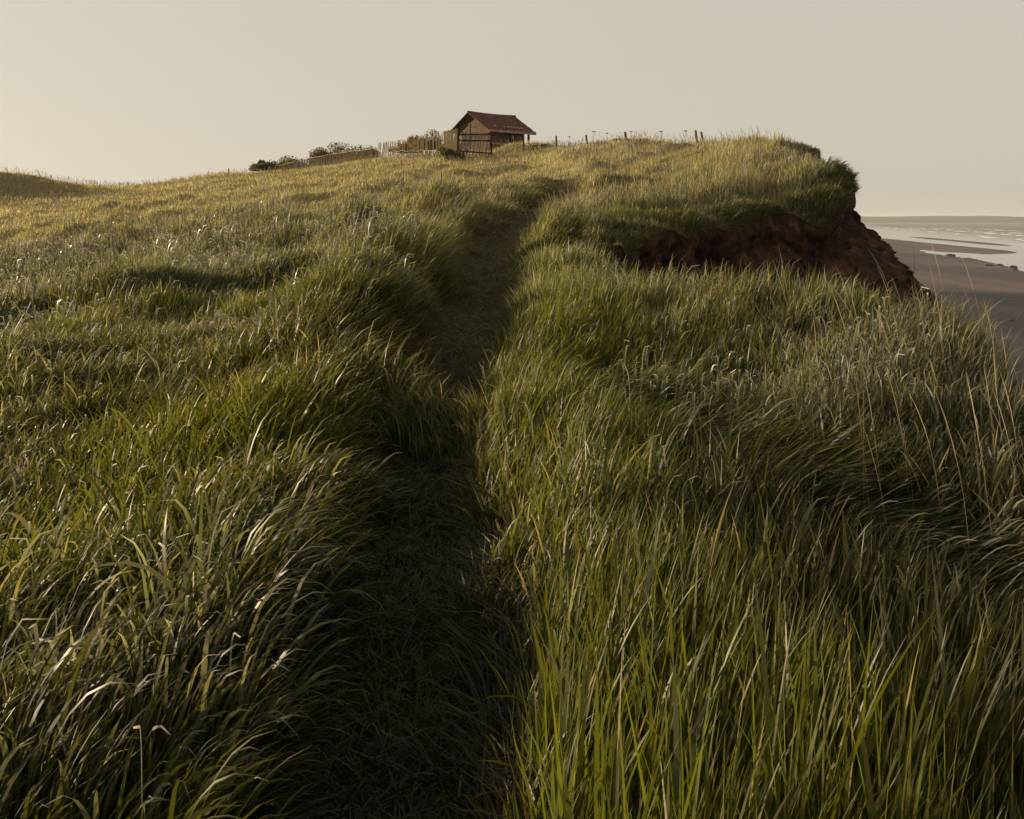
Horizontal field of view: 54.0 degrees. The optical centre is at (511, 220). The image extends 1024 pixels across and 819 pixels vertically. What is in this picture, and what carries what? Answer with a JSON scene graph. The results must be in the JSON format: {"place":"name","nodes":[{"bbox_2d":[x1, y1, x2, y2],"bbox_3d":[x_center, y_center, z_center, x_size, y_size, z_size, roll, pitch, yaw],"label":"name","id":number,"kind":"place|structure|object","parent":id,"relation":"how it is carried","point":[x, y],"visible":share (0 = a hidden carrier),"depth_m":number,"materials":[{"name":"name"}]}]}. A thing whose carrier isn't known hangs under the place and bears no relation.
{"place":"outdoors","nodes":[
{"label":"outdoors","id":0,"kind":"place"},
{"bbox_2d":[0,374,1023,818],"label":"grass","id":1,"kind":"structure","parent":0,"point":[664,582],"depth_m":2.99,"materials":[{"name":"green plant"}]},
{"bbox_2d":[0,139,1023,818],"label":"ground","id":2,"kind":"structure","parent":0,"point":[312,199],"depth_m":18.26,"materials":[{"name":"soil"}]},
{"bbox_2d":[248,159,279,171],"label":"bush","id":3,"kind":"object","parent":2,"relation":"on","point":[263,165],"visible":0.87,"depth_m":89.54,"materials":[{"name":"green plant"}]},
{"bbox_2d":[0,174,530,335],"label":"bent grass","id":4,"kind":"structure","parent":2,"relation":"on","point":[165,221],"depth_m":15.48,"materials":[{"name":"green plant"}]},
{"bbox_2d":[276,155,310,168],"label":"bush","id":5,"kind":"object","parent":2,"relation":"on","point":[285,160],"visible":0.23,"depth_m":94.43,"materials":[{"name":"green plant"}]},
{"bbox_2d":[277,148,376,170],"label":"paling fence","id":6,"kind":"object","parent":2,"relation":"on","point":[361,153],"visible":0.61,"depth_m":86.75,"materials":[{"name":"beige wood"}]},
{"bbox_2d":[309,142,352,165],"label":"bush","id":7,"kind":"object","parent":2,"relation":"on","point":[317,153],"visible":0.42,"depth_m":95.08,"materials":[{"name":"green plant"}]},
{"bbox_2d":[0,135,720,228],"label":"grass","id":8,"kind":"structure","parent":2,"relation":"on","point":[560,164],"depth_m":50.45,"materials":[{"name":"green plant"}]},
{"bbox_2d":[344,144,379,160],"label":"bush","id":9,"kind":"object","parent":2,"relation":"on","point":[351,149],"visible":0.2,"depth_m":91.51,"materials":[{"name":"green plant"}]},
{"bbox_2d":[125,175,660,818],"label":"path grass","id":10,"kind":"structure","parent":2,"relation":"on","point":[411,735],"depth_m":3.19,"materials":[{"name":"green plant"}]},
{"bbox_2d":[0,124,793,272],"bbox_3d":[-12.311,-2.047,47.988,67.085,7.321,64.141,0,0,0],"label":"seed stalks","id":11,"kind":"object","parent":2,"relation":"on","point":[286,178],"visible":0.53,"depth_m":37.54,"materials":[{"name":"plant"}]},
{"bbox_2d":[388,139,424,155],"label":"bush","id":12,"kind":"object","parent":2,"relation":"on","point":[392,150],"visible":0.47,"depth_m":79.70,"materials":[{"name":"green plant"}]},
{"bbox_2d":[378,128,457,159],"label":"paling fence","id":13,"kind":"object","parent":2,"relation":"on","point":[450,140],"visible":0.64,"depth_m":68.75,"materials":[{"name":"brown wood"}]},
{"bbox_2d":[337,379,502,465],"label":"tuft grass","id":14,"kind":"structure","parent":2,"relation":"on","point":[430,427],"depth_m":5.66,"materials":[{"name":"green plant"}]},
{"bbox_2d":[406,129,443,156],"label":"bush","id":15,"kind":"object","parent":2,"relation":"on","point":[412,141],"visible":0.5,"depth_m":72.81,"materials":[{"name":"green plant"}]},
{"bbox_2d":[0,128,858,295],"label":"grass","id":16,"kind":"structure","parent":2,"relation":"on","point":[621,214],"depth_m":20.90,"materials":[{"name":"green plant"}]},
{"bbox_2d":[436,142,460,152],"bbox_3d":[-3.924,-4.241,62.479,1.352,1.398,1.235,0,0,-38],"label":"bush","id":17,"kind":"object","parent":2,"relation":"on","point":[441,147],"visible":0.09,"depth_m":62.42,"materials":[{"name":"green plant"}]},
{"bbox_2d":[437,147,466,161],"bbox_3d":[-3.386,-3.582,57.362,1.747,1.345,1.278,0,0,32],"label":"weed clump","id":18,"kind":"object","parent":2,"relation":"on","point":[447,152],"visible":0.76,"depth_m":57.34,"materials":[{"name":"green plant"}]},
{"bbox_2d":[457,129,491,157],"bbox_3d":[-2.226,-4.258,59.595,2.495,2.203,0.200,0,0,-31],"label":"wooden gate","id":19,"kind":"object","parent":2,"relation":"on","point":[480,141],"visible":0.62,"depth_m":59.61,"materials":[{"name":"brown wood"}]},
{"bbox_2d":[451,111,535,152],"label":"wooden hut","id":20,"kind":"object","parent":2,"relation":"on","point":[503,128],"visible":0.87,"depth_m":68.00,"materials":[{"name":"wood"}]},
{"bbox_2d":[462,137,469,152],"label":"door","id":21,"kind":"structure","parent":20,"relation":"in","point":[467,138],"depth_m":68.33,"materials":[{"name":"wood"}]},
{"bbox_2d":[502,133,515,143],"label":"window","id":22,"kind":"structure","parent":20,"relation":"in","point":[505,136],"depth_m":67.81,"materials":[{"name":"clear glass"}]},
{"bbox_2d":[0,130,1020,811],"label":"bent grass","id":23,"kind":"structure","parent":2,"relation":"on","point":[258,310],"depth_m":6.83,"materials":[{"name":"green plant"}]},
{"bbox_2d":[0,198,1023,522],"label":"grass","id":24,"kind":"structure","parent":2,"relation":"on","point":[530,368],"depth_m":6.80,"materials":[{"name":"green plant"}]},
{"bbox_2d":[759,237,1023,555],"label":"seed stalks","id":25,"kind":"object","parent":2,"relation":"on","point":[805,293],"visible":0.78,"depth_m":4.75,"materials":[{"name":"plant"}]},
{"bbox_2d":[0,0,1023,216],"label":"sky","id":26,"kind":"structure","parent":0,"point":[924,99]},
{"bbox_2d":[598,195,941,315],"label":"cliff","id":27,"kind":"structure","parent":0,"point":[846,243],"depth_m":19.27,"materials":[{"name":"brown soil"}]},
{"bbox_2d":[509,143,862,283],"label":"edge grass","id":28,"kind":"structure","parent":27,"relation":"on","point":[846,184],"depth_m":17.93,"materials":[{"name":"green plant"}]},
{"bbox_2d":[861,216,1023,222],"bbox_3d":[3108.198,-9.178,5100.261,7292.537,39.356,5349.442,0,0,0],"label":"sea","id":29,"kind":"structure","parent":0,"point":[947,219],"depth_m":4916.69,"materials":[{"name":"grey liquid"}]},
{"bbox_2d":[864,223,1023,270],"bbox_3d":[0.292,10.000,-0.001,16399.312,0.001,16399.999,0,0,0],"label":"sea","id":30,"kind":"structure","parent":0,"point":[905,232],"depth_m":677.68,"materials":[{"name":"grey liquid"}]},
{"bbox_2d":[894,227,1023,240],"bbox_3d":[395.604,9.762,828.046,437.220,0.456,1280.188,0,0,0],"label":"surf","id":31,"kind":"structure","parent":30,"relation":"on","point":[974,230],"depth_m":847.98,"materials":[{"name":"liquid"}]},
{"bbox_2d":[881,237,1023,410],"bbox_3d":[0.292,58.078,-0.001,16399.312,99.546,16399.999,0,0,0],"label":"beach","id":32,"kind":"structure","parent":0,"point":[1002,286],"depth_m":150.49,"materials":[{"name":"grey sand"}]},
{"bbox_3d":[4.083,-4.218,55.001,0.175,0.969,0.122,0,0,0],"label":"fence post","id":33,"kind":"object","parent":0,"visible":0},
{"bbox_2d":[539,131,698,140],"bbox_3d":[5.037,-4.333,52.277,1.323,0.877,17.655,0,0,-25],"label":"fence wire","id":34,"kind":"object","parent":33,"relation":"attached to","point":[623,133],"visible":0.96,"depth_m":51.38,"materials":[{"name":"grey metal"}]},
{"bbox_3d":[5.875,-4.094,52.000,0.179,0.998,0.154,0,0,0],"label":"fence post","id":35,"kind":"object","parent":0,"visible":0},
{"bbox_2d":[527,136,694,144],"bbox_3d":[5.037,-4.133,52.277,1.323,0.877,17.655,0,0,-25],"label":"fence wire","id":36,"kind":"object","parent":35,"relation":"attached to","point":[618,138],"visible":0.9,"depth_m":51.71,"materials":[{"name":"grey metal"}]}
]}

